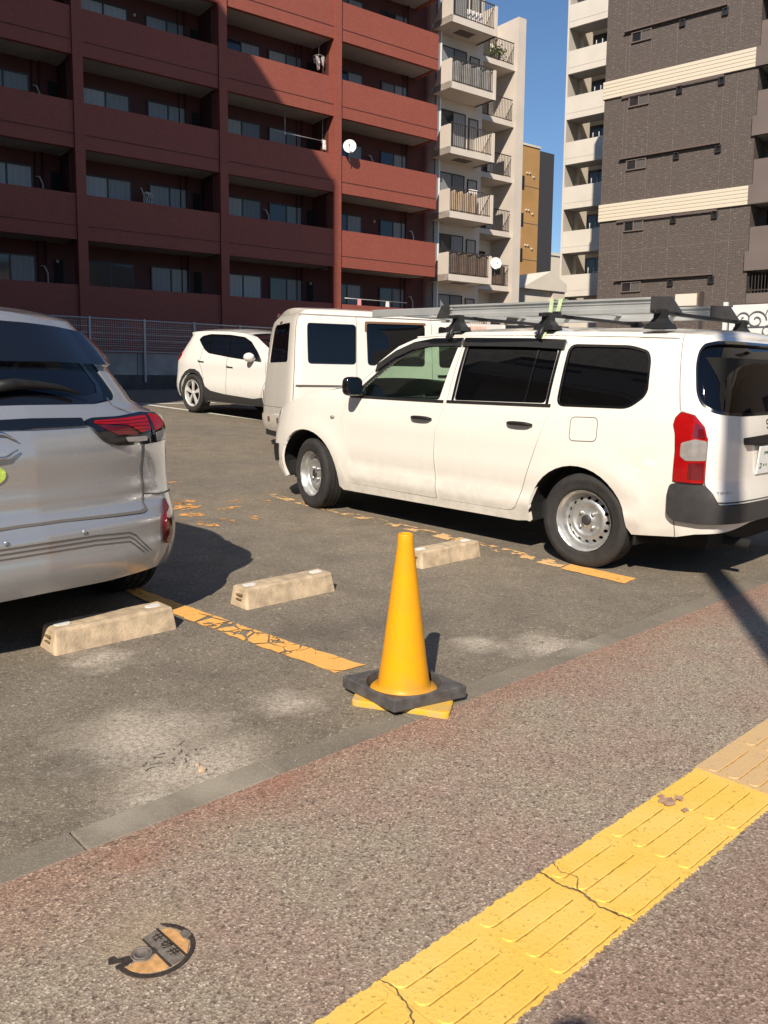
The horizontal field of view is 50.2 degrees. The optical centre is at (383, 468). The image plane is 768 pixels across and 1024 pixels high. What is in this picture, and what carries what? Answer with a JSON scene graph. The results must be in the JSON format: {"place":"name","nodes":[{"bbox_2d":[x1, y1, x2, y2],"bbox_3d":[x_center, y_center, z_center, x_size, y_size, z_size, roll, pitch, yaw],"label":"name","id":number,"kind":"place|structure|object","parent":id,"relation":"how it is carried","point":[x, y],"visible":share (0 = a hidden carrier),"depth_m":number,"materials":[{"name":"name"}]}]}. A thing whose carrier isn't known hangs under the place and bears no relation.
{"place":"outdoors","nodes":[
{"label":"outdoors","id":0,"kind":"place"},
{"bbox_2d":[0,583,767,1023],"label":"pavement","id":1,"kind":"structure","parent":0,"point":[606,737],"depth_m":2.04,"materials":[{"name":"grey asphalt"}]},
{"bbox_2d":[108,923,194,978],"bbox_3d":[-0.477,1.024,1.736,0.140,0.004,0.169,5,8,35],"label":"valve cover","id":2,"kind":"object","parent":1,"relation":"on","point":[167,955],"visible":1,"depth_m":1.73,"materials":[{"name":"metal"}]},
{"bbox_2d":[313,981,431,1023],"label":"tactile tile","id":3,"kind":"object","parent":1,"relation":"on","point":[376,1002],"visible":1,"depth_m":1.58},
{"bbox_2d":[378,979,413,1023],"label":"crack","id":4,"kind":"object","parent":3,"relation":"on","point":[402,999],"visible":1,"depth_m":1.60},
{"bbox_2d":[378,921,559,1023],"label":"tactile tile","id":5,"kind":"object","parent":1,"relation":"on","point":[467,973],"visible":1,"depth_m":1.66,"materials":[{"name":"yellow tile"}]},
{"bbox_2d":[469,873,630,982],"bbox_3d":[0.372,1.020,1.843,0.272,0.009,0.260,-5,9,-42],"label":"tactile tile","id":6,"kind":"object","parent":1,"relation":"on","point":[556,931],"visible":1,"depth_m":1.83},
{"bbox_2d":[539,871,634,921],"bbox_3d":[0.471,1.006,1.931,0.021,0.001,0.259,-5,9,-42],"label":"crack","id":7,"kind":"object","parent":6,"relation":"on","point":[585,895],"visible":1,"depth_m":1.93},
{"bbox_2d":[541,833,688,923],"bbox_3d":[0.571,1.001,2.028,0.270,0.009,0.260,-5,9,-43],"label":"tactile tile","id":8,"kind":"object","parent":1,"relation":"on","point":[618,877],"visible":1,"depth_m":2.01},
{"bbox_2d":[600,799,737,875],"bbox_3d":[0.767,0.983,2.208,0.269,0.009,0.259,-5,9,-43],"label":"tactile tile","id":9,"kind":"object","parent":1,"relation":"on","point":[683,841],"visible":1,"depth_m":2.20,"materials":[{"name":"yellow tile"}]},
{"bbox_2d":[651,768,767,834],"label":"tactile tile","id":10,"kind":"object","parent":1,"relation":"on","point":[732,806],"visible":1,"depth_m":2.38,"materials":[{"name":"yellow tile"}]},
{"bbox_2d":[659,796,675,805],"bbox_3d":[0.817,0.958,2.365,0.047,0.001,0.056,3,7,20],"label":"worn spot","id":11,"kind":"object","parent":10,"relation":"on","point":[668,801],"visible":1,"depth_m":2.36,"materials":[{"name":"concrete"}]},
{"bbox_2d":[695,742,767,793],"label":"tactile tile","id":12,"kind":"object","parent":1,"relation":"on","point":[746,766],"visible":1,"depth_m":2.59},
{"bbox_2d":[733,719,767,752],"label":"tactile tile","id":13,"kind":"object","parent":1,"relation":"on","point":[756,737],"visible":1,"depth_m":2.79,"materials":[{"name":"beige tile"}]},
{"bbox_2d":[0,389,767,857],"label":"parking lot","id":14,"kind":"structure","parent":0,"point":[60,737],"depth_m":4.05,"materials":[{"name":"grey asphalt"}]},
{"bbox_2d":[0,307,174,601],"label":"silver mpv","id":15,"kind":"object","parent":14,"relation":"on","point":[85,497],"visible":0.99,"depth_m":3.61,"materials":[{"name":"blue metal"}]},
{"bbox_2d":[0,365,112,405],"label":"rear window","id":16,"kind":"structure","parent":15,"relation":"in","point":[75,378],"depth_m":3.67,"materials":[{"name":"black glass"}]},
{"bbox_2d":[40,601,176,655],"bbox_3d":[-1.259,0.726,3.770,0.588,0.120,0.184,-5,9,-43],"label":"wheel stop","id":17,"kind":"object","parent":14,"relation":"on","point":[66,636],"visible":1,"depth_m":3.69,"materials":[{"name":"concrete"}]},
{"bbox_2d":[51,315,272,389],"bbox_3d":[-6.162,-2.901,22.009,28.003,2.140,0.235,-5,9,-43],"label":"fence","id":18,"kind":"object","parent":14,"relation":"on","point":[143,369],"visible":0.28,"depth_m":21.72,"materials":[{"name":"metal"}]},
{"bbox_2d":[143,402,261,420],"bbox_3d":[-3.081,-1.135,16.317,1.840,0.210,4.200,-5,9,-43],"label":"white line","id":19,"kind":"object","parent":14,"relation":"on","point":[202,412],"visible":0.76,"depth_m":16.45,"materials":[{"name":"paint"}]},
{"bbox_2d":[168,481,270,525],"bbox_3d":[-1.534,0.284,7.292,1.051,0.087,2.137,-1,7,-12],"label":"flaked paint","id":20,"kind":"object","parent":14,"relation":"on","point":[183,506],"visible":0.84,"depth_m":7.00,"materials":[{"name":"paint"}]},
{"bbox_2d":[177,329,270,411],"bbox_3d":[-2.051,-1.802,15.390,4.477,1.610,2.138,9,10,43],"label":"white suv","id":21,"kind":"object","parent":14,"relation":"on","point":[223,365],"visible":0.36,"depth_m":15.10,"materials":[{"name":"paint"}]},
{"bbox_2d":[125,587,364,672],"bbox_3d":[-0.872,0.738,4.057,1.984,0.033,0.162,6,9,41],"label":"stall line","id":22,"kind":"object","parent":14,"relation":"on","point":[323,660],"visible":0.78,"depth_m":3.96,"materials":[{"name":"orange paint"}]},
{"bbox_2d":[210,622,307,653],"bbox_3d":[-0.597,0.781,3.809,0.570,0.009,0.141,6,9,41],"label":"worn stall line","id":23,"kind":"object","parent":14,"relation":"on","point":[263,638],"visible":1,"depth_m":3.77,"materials":[{"name":"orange paint"}]},
{"bbox_2d":[231,569,334,609],"bbox_3d":[-0.546,0.653,4.477,0.600,0.120,0.172,-5,9,-43],"label":"wheel stop","id":24,"kind":"object","parent":14,"relation":"on","point":[271,591],"visible":1,"depth_m":4.39,"materials":[{"name":"concrete"}]},
{"bbox_2d":[262,308,457,435],"bbox_3d":[0.099,-1.245,11.624,3.450,1.922,1.685,-2,7,-23],"label":"kei van","id":25,"kind":"object","parent":14,"relation":"on","point":[313,350],"visible":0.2,"depth_m":10.69,"materials":[{"name":"white paint"}]},
{"bbox_2d":[0,572,767,884],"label":"kerb","id":26,"kind":"structure","parent":14,"relation":"on","point":[13,866],"depth_m":2.57,"materials":[{"name":"concrete"}]},
{"bbox_2d":[352,532,452,718],"bbox_3d":[0.080,0.558,3.076,0.381,0.638,0.281,2,7,12],"label":"traffic cone","id":27,"kind":"object","parent":14,"relation":"on","point":[403,670],"visible":0.83,"depth_m":3.03,"materials":[{"name":"plastic"}]},
{"bbox_2d":[343,669,465,712],"bbox_3d":[0.075,0.829,3.126,0.366,0.046,0.311,-3,7,-29],"label":"cone weight","id":28,"kind":"object","parent":27,"relation":"on","point":[360,683],"visible":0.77,"depth_m":3.04,"materials":[{"name":"rubber"}]},
{"bbox_2d":[269,494,566,566],"bbox_3d":[0.065,0.436,6.558,0.167,0.085,3.366,-5,9,-42],"label":"worn stall line","id":29,"kind":"object","parent":14,"relation":"on","point":[447,537],"visible":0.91,"depth_m":6.12,"materials":[{"name":"orange paint"}]},
{"bbox_2d":[414,538,480,568],"bbox_3d":[0.391,0.557,5.405,0.584,0.120,0.172,-5,9,-43],"label":"wheel stop","id":30,"kind":"object","parent":14,"relation":"on","point":[433,555],"visible":0.87,"depth_m":5.34,"materials":[{"name":"concrete"}]},
{"bbox_2d":[274,328,767,567],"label":"estate van","id":31,"kind":"object","parent":14,"relation":"on","point":[592,447],"visible":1,"depth_m":5.37,"materials":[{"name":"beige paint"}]},
{"bbox_2d":[445,315,537,339],"bbox_3d":[0.999,-1.109,6.638,0.164,0.190,1.472,9,10,44],"label":"roof bar","id":32,"kind":"object","parent":31,"relation":"on","point":[458,324],"visible":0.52,"depth_m":6.19,"materials":[{"name":"black metal"}]},
{"bbox_2d":[372,296,738,323],"bbox_3d":[1.208,-1.217,6.432,2.760,0.105,0.968,9,10,44],"label":"ladder","id":33,"kind":"object","parent":32,"relation":"on","point":[638,309],"visible":0.83,"depth_m":6.00,"materials":[{"name":"metal"}]},
{"bbox_2d":[541,299,566,338],"bbox_3d":[1.152,-1.039,5.707,0.122,0.291,0.296,9,10,44],"label":"lashing strap","id":34,"kind":"object","parent":33,"relation":"attached to","point":[559,305],"visible":0.71,"depth_m":5.73,"materials":[{"name":"green"}]},
{"bbox_2d":[503,325,571,328],"bbox_3d":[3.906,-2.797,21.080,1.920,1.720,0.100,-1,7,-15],"label":"dark beam","id":35,"kind":"structure","parent":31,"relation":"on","point":[514,326],"depth_m":20.81,"materials":[{"name":"black"}]},
{"bbox_2d":[533,312,643,339],"bbox_3d":[1.566,-1.022,6.080,0.164,0.190,1.472,9,10,44],"label":"roof bar","id":36,"kind":"object","parent":31,"relation":"on","point":[547,322],"visible":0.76,"depth_m":5.63,"materials":[{"name":"black metal"}]},
{"bbox_2d":[643,309,749,331],"bbox_3d":[2.147,-0.968,5.503,0.164,0.120,1.440,9,10,44],"label":"roof bar","id":37,"kind":"object","parent":31,"relation":"on","point":[660,320],"visible":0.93,"depth_m":5.12,"materials":[{"name":"black metal"}]},
{"bbox_2d":[466,324,578,329],"bbox_3d":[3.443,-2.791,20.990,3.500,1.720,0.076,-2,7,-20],"label":"van","id":38,"kind":"object","parent":14,"relation":"on","point":[480,326],"depth_m":20.53,"materials":[{"name":"grey"}]},
{"bbox_2d":[562,564,635,582],"bbox_3d":[1.333,0.654,5.131,0.168,0.001,0.510,-5,8,-39],"label":"stall line","id":39,"kind":"object","parent":14,"relation":"on","point":[602,574],"visible":1,"depth_m":5.12,"materials":[{"name":"orange paint"}]},
{"bbox_2d":[675,291,704,328],"bbox_3d":[9.141,-3.816,24.706,0.820,2.950,0.120,5,8,35],"label":"signboard","id":40,"kind":"object","parent":14,"relation":"on","point":[687,299],"visible":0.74,"depth_m":24.48,"materials":[{"name":"white metal"}]},
{"bbox_2d":[722,302,767,334],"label":"ornamental gate","id":41,"kind":"structure","parent":14,"relation":"on","point":[755,316],"depth_m":24.71,"materials":[{"name":"white metal"}]},
{"bbox_2d":[484,0,568,252],"label":"sky","id":42,"kind":"structure","parent":0,"point":[547,20],"materials":[{"name":"blue"}]},
{"bbox_3d":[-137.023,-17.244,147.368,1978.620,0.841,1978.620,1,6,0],"label":"ground","id":43,"kind":"structure","parent":0,"visible":0},
{"bbox_2d":[0,0,438,353],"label":"red apartment building","id":44,"kind":"structure","parent":43,"relation":"on","point":[176,108],"depth_m":27.87,"materials":[{"name":"tile"}]},
{"bbox_2d":[0,68,28,90],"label":"window","id":45,"kind":"structure","parent":44,"relation":"in","point":[8,78],"depth_m":24.78,"materials":[{"name":"grey"}]},
{"bbox_2d":[0,161,32,186],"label":"window","id":46,"kind":"structure","parent":44,"relation":"in","point":[10,173],"depth_m":25.06,"materials":[{"name":"grey"}]},
{"bbox_2d":[0,252,36,281],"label":"window","id":47,"kind":"structure","parent":44,"relation":"in","point":[22,267],"depth_m":25.34,"materials":[{"name":"grey glass"}]},
{"bbox_2d":[81,0,127,20],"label":"window","id":48,"kind":"structure","parent":44,"relation":"in","point":[97,6],"depth_m":26.17,"materials":[{"name":"grey"}]},
{"bbox_2d":[83,86,129,111],"bbox_3d":[-8.993,-11.171,26.521,1.580,2.000,0.050,-4,8,-37],"label":"window","id":49,"kind":"structure","parent":44,"relation":"in","point":[93,96],"depth_m":26.46,"materials":[{"name":"grey glass"}]},
{"bbox_2d":[86,174,131,200],"bbox_3d":[-9.020,-8.489,26.825,1.580,2.000,0.050,-4,8,-37],"label":"window","id":50,"kind":"structure","parent":44,"relation":"in","point":[100,186],"depth_m":26.76,"materials":[{"name":"grey"}]},
{"bbox_2d":[89,260,133,288],"bbox_3d":[-9.046,-5.806,27.130,1.580,2.000,0.050,-4,8,-37],"label":"window","id":51,"kind":"structure","parent":44,"relation":"in","point":[104,274],"depth_m":27.08,"materials":[{"name":"grey glass"}]},
{"bbox_2d":[140,187,153,203],"bbox_3d":[-7.835,-8.950,27.122,0.461,0.631,0.046,-4,8,-37],"label":"hose coil","id":52,"kind":"object","parent":44,"relation":"hanging from","point":[146,196],"visible":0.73,"depth_m":27.12,"materials":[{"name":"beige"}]},
{"bbox_2d":[145,14,186,36],"bbox_3d":[-7.281,-13.982,27.493,1.450,2.000,0.050,-4,8,-37],"label":"window","id":53,"kind":"structure","parent":44,"relation":"in","point":[150,21],"depth_m":27.35,"materials":[{"name":"grey"}]},
{"bbox_2d":[147,100,188,123],"bbox_3d":[-7.308,-11.299,27.797,1.450,2.000,0.050,-4,8,-37],"label":"window","id":54,"kind":"structure","parent":44,"relation":"in","point":[154,109],"depth_m":27.66,"materials":[{"name":"grey glass"}]},
{"bbox_2d":[149,184,189,208],"bbox_3d":[-7.334,-8.617,28.102,1.450,2.000,0.050,-4,8,-37],"label":"window","id":55,"kind":"structure","parent":44,"relation":"in","point":[163,195],"depth_m":27.99,"materials":[{"name":"grey"}]},
{"bbox_2d":[150,266,190,292],"bbox_3d":[-7.361,-5.934,28.406,1.450,2.000,0.050,-4,8,-37],"label":"window","id":56,"kind":"structure","parent":44,"relation":"in","point":[162,278],"depth_m":28.28,"materials":[{"name":"grey glass"}]},
{"bbox_2d":[227,37,259,56],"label":"window","id":57,"kind":"structure","parent":44,"relation":"in","point":[234,44],"depth_m":29.12,"materials":[{"name":"grey"}]},
{"bbox_2d":[228,117,260,138],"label":"window","id":58,"kind":"structure","parent":44,"relation":"in","point":[235,126],"depth_m":29.44,"materials":[{"name":"grey"}]},
{"bbox_2d":[229,196,260,218],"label":"window","id":59,"kind":"structure","parent":44,"relation":"in","point":[238,206],"depth_m":29.74,"materials":[{"name":"grey"}]},
{"bbox_2d":[230,273,261,297],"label":"window","id":60,"kind":"structure","parent":44,"relation":"in","point":[241,285],"depth_m":30.06,"materials":[{"name":"grey glass"}]},
{"bbox_2d":[268,126,300,146],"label":"window","id":61,"kind":"structure","parent":44,"relation":"in","point":[274,136],"depth_m":30.41,"materials":[{"name":"grey"}]},
{"bbox_2d":[268,49,300,67],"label":"window","id":62,"kind":"structure","parent":44,"relation":"in","point":[274,55],"depth_m":30.11,"materials":[{"name":"grey"}]},
{"bbox_2d":[269,202,300,223],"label":"window","id":63,"kind":"structure","parent":44,"relation":"in","point":[277,212],"depth_m":30.74,"materials":[{"name":"blue glass"}]},
{"bbox_2d":[269,277,303,300],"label":"window","id":64,"kind":"structure","parent":44,"relation":"in","point":[279,288],"depth_m":31.05,"materials":[{"name":"blue"}]},
{"bbox_2d":[273,109,322,142],"bbox_3d":[-3.098,-12.577,29.890,2.150,1.030,0.060,-4,8,-37],"label":"laundry pole","id":65,"kind":"object","parent":44,"relation":"hanging from","point":[284,132],"visible":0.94,"depth_m":30.02,"materials":[{"name":"silver metal"}]},
{"bbox_2d":[313,55,324,69],"bbox_3d":[-2.392,-15.121,29.938,0.440,1.011,0.488,-4,8,-37],"label":"peg hanger","id":66,"kind":"object","parent":44,"relation":"hanging from","point":[318,60],"visible":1,"depth_m":30.04,"materials":[{"name":"silver metal"}]},
{"bbox_2d":[343,139,355,160],"bbox_3d":[-1.293,-11.783,30.276,0.390,0.760,0.398,6,8,38],"label":"satellite dish","id":67,"kind":"object","parent":44,"relation":"attached to","point":[349,146],"visible":1,"depth_m":30.32,"materials":[{"name":"white"}]},
{"bbox_2d":[341,283,361,304],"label":"window","id":68,"kind":"structure","parent":44,"relation":"in","point":[347,290],"depth_m":32.88,"materials":[{"name":"blue"}]},
{"bbox_2d":[341,213,361,232],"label":"window","id":69,"kind":"structure","parent":44,"relation":"in","point":[353,223],"depth_m":32.58,"materials":[{"name":"blue"}]},
{"bbox_2d":[342,142,361,159],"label":"window","id":70,"kind":"structure","parent":44,"relation":"in","point":[357,153],"depth_m":32.38,"materials":[{"name":"grey"}]},
{"bbox_2d":[342,69,362,84],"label":"window","id":71,"kind":"structure","parent":44,"relation":"in","point":[346,75],"depth_m":31.95,"materials":[{"name":"grey"}]},
{"bbox_2d":[342,0,362,8],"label":"window","id":72,"kind":"structure","parent":44,"relation":"in","point":[357,3],"depth_m":31.72,"materials":[{"name":"grey"}]},
{"bbox_2d":[379,287,403,307],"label":"window","id":73,"kind":"structure","parent":44,"relation":"in","point":[385,293],"depth_m":34.12,"materials":[{"name":"grey"}]},
{"bbox_2d":[379,219,404,238],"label":"window","id":74,"kind":"structure","parent":44,"relation":"in","point":[387,228],"depth_m":33.79,"materials":[{"name":"blue"}]},
{"bbox_2d":[380,150,405,168],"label":"window","id":75,"kind":"structure","parent":44,"relation":"in","point":[387,158],"depth_m":33.48,"materials":[{"name":"blue"}]},
{"bbox_2d":[381,80,406,96],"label":"window","id":76,"kind":"structure","parent":44,"relation":"in","point":[385,86],"depth_m":33.18,"materials":[{"name":"grey"}]},
{"bbox_2d":[381,9,407,23],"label":"window","id":77,"kind":"structure","parent":44,"relation":"in","point":[386,13],"depth_m":32.87,"materials":[{"name":"grey"}]},
{"bbox_2d":[425,0,526,324],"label":"cream apartment building","id":78,"kind":"structure","parent":43,"relation":"on","point":[477,145],"depth_m":35.35,"materials":[{"name":"concrete"}]},
{"bbox_2d":[438,294,461,306],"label":"window","id":79,"kind":"structure","parent":78,"relation":"in","point":[443,299],"depth_m":35.63,"materials":[{"name":"grey"}]},
{"bbox_2d":[439,233,462,252],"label":"window","id":80,"kind":"structure","parent":78,"relation":"in","point":[447,242],"depth_m":35.36,"materials":[{"name":"grey"}]},
{"bbox_2d":[440,171,464,191],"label":"window","id":81,"kind":"structure","parent":78,"relation":"in","point":[446,179],"depth_m":35.08,"materials":[{"name":"grey"}]},
{"bbox_2d":[441,108,465,148],"bbox_3d":[2.919,-14.238,34.883,1.448,1.821,0.047,-4,8,-37],"label":"window","id":82,"kind":"structure","parent":78,"relation":"in","point":[447,116],"depth_m":34.92,"materials":[{"name":"grey glass"}]},
{"bbox_2d":[442,44,466,62],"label":"window","id":83,"kind":"structure","parent":78,"relation":"in","point":[447,52],"depth_m":34.44,"materials":[{"name":"grey"}]},
{"bbox_2d":[454,0,467,18],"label":"window","id":84,"kind":"structure","parent":78,"relation":"in","point":[458,10],"depth_m":34.48,"materials":[{"name":"grey"}]},
{"bbox_2d":[450,190,476,214],"bbox_3d":[3.312,-11.097,34.257,1.606,0.900,0.111,-4,8,-37],"label":"balcony screen","id":85,"kind":"object","parent":78,"relation":"on","point":[459,200],"visible":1,"depth_m":34.25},
{"bbox_2d":[447,251,486,277],"bbox_3d":[3.546,-8.600,34.739,2.405,0.950,0.111,-4,8,-37],"label":"balcony screen","id":86,"kind":"object","parent":78,"relation":"on","point":[456,263],"visible":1,"depth_m":34.74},
{"bbox_2d":[466,239,475,254],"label":"window","id":87,"kind":"structure","parent":78,"relation":"in","point":[470,244],"depth_m":36.11,"materials":[{"name":"grey"}]},
{"bbox_2d":[452,60,491,91],"bbox_3d":[3.621,-16.168,33.880,2.405,0.950,0.111,-4,8,-37],"label":"balcony screen","id":88,"kind":"object","parent":78,"relation":"attached to","point":[456,66],"visible":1,"depth_m":33.79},
{"bbox_2d":[467,179,476,191],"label":"window","id":89,"kind":"structure","parent":78,"relation":"in","point":[471,184],"depth_m":35.80,"materials":[{"name":"grey"}]},
{"bbox_2d":[468,118,478,151],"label":"window","id":90,"kind":"structure","parent":78,"relation":"in","point":[471,122],"depth_m":35.56,"materials":[{"name":"grey"}]},
{"bbox_2d":[467,9,482,24],"bbox_3d":[3.805,-18.760,34.156,0.909,0.500,0.111,-4,8,-37],"label":"washing","id":91,"kind":"object","parent":78,"relation":"hanging from","point":[472,15],"visible":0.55,"depth_m":34.07,"materials":[{"name":"white fabric"}]},
{"bbox_2d":[471,0,480,12],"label":"window","id":92,"kind":"structure","parent":78,"relation":"in","point":[475,2],"depth_m":34.98,"materials":[{"name":"grey"}]},
{"bbox_2d":[490,257,500,275],"bbox_3d":[4.799,-8.721,35.307,0.395,0.766,0.402,4,7,29],"label":"satellite dish","id":93,"kind":"object","parent":78,"relation":"attached to","point":[495,262],"visible":1,"depth_m":35.36,"materials":[{"name":"white"}]},
{"bbox_2d":[485,43,507,60],"bbox_3d":[5.324,-19.858,39.211,1.174,0.909,1.198,1,6,0],"label":"potted plant","id":94,"kind":"object","parent":78,"relation":"on","point":[497,53],"visible":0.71,"depth_m":39.07,"materials":[{"name":"green plant"}]},
{"bbox_2d":[491,266,504,285],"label":"balcony screen","id":95,"kind":"object","parent":78,"relation":"on","point":[500,281],"visible":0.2,"depth_m":40.35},
{"bbox_2d":[519,142,553,274],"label":"ochre apartment building","id":96,"kind":"structure","parent":43,"relation":"on","point":[536,207],"depth_m":57.92,"materials":[{"name":"orange paint"}]},
{"bbox_2d":[518,271,566,325],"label":"cream building","id":97,"kind":"structure","parent":43,"relation":"on","point":[542,286],"depth_m":48.42,"materials":[{"name":"tile"}]},
{"bbox_2d":[551,252,559,276],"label":"building","id":98,"kind":"structure","parent":43,"relation":"on","point":[555,263],"depth_m":75.67,"materials":[{"name":"beige"}]},
{"bbox_2d":[559,0,607,327],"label":"white balcony tower","id":99,"kind":"structure","parent":43,"relation":"on","point":[584,115],"depth_m":51.38,"materials":[{"name":"white concrete"}]},
{"bbox_2d":[585,258,597,273],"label":"window","id":100,"kind":"structure","parent":99,"relation":"in","point":[590,262],"depth_m":52.70,"materials":[{"name":"blue"}]},
{"bbox_2d":[587,214,599,228],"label":"window","id":101,"kind":"structure","parent":99,"relation":"in","point":[591,219],"depth_m":52.39,"materials":[{"name":"blue"}]},
{"bbox_2d":[588,169,601,183],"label":"window","id":102,"kind":"structure","parent":99,"relation":"in","point":[593,174],"depth_m":52.06,"materials":[{"name":"blue"}]},
{"bbox_2d":[590,124,603,137],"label":"window","id":103,"kind":"structure","parent":99,"relation":"in","point":[593,129],"depth_m":51.73,"materials":[{"name":"blue"}]},
{"bbox_2d":[592,79,604,91],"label":"window","id":104,"kind":"structure","parent":99,"relation":"in","point":[597,83],"depth_m":51.45,"materials":[{"name":"grey"}]},
{"bbox_2d":[593,32,606,44],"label":"window","id":105,"kind":"structure","parent":99,"relation":"in","point":[599,37],"depth_m":51.11,"materials":[{"name":"grey"}]},
{"bbox_2d":[596,0,767,329],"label":"brown brick building","id":106,"kind":"structure","parent":43,"relation":"on","point":[683,208],"depth_m":35.51,"materials":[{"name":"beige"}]},
{"bbox_2d":[621,281,640,292],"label":"window","id":107,"kind":"structure","parent":106,"relation":"in","point":[635,286],"depth_m":37.53,"materials":[{"name":"black"}]},
{"bbox_2d":[623,220,643,231],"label":"window","id":108,"kind":"structure","parent":106,"relation":"in","point":[637,225],"depth_m":37.22,"materials":[{"name":"black"}]},
{"bbox_2d":[626,157,646,170],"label":"window","id":109,"kind":"structure","parent":106,"relation":"in","point":[639,163],"depth_m":36.91,"materials":[{"name":"black"}]},
{"bbox_2d":[628,93,648,107],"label":"window","id":110,"kind":"structure","parent":106,"relation":"in","point":[642,99],"depth_m":36.61,"materials":[{"name":"black"}]},
{"bbox_2d":[631,27,651,43],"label":"window","id":111,"kind":"structure","parent":106,"relation":"in","point":[645,34],"depth_m":36.30,"materials":[{"name":"black"}]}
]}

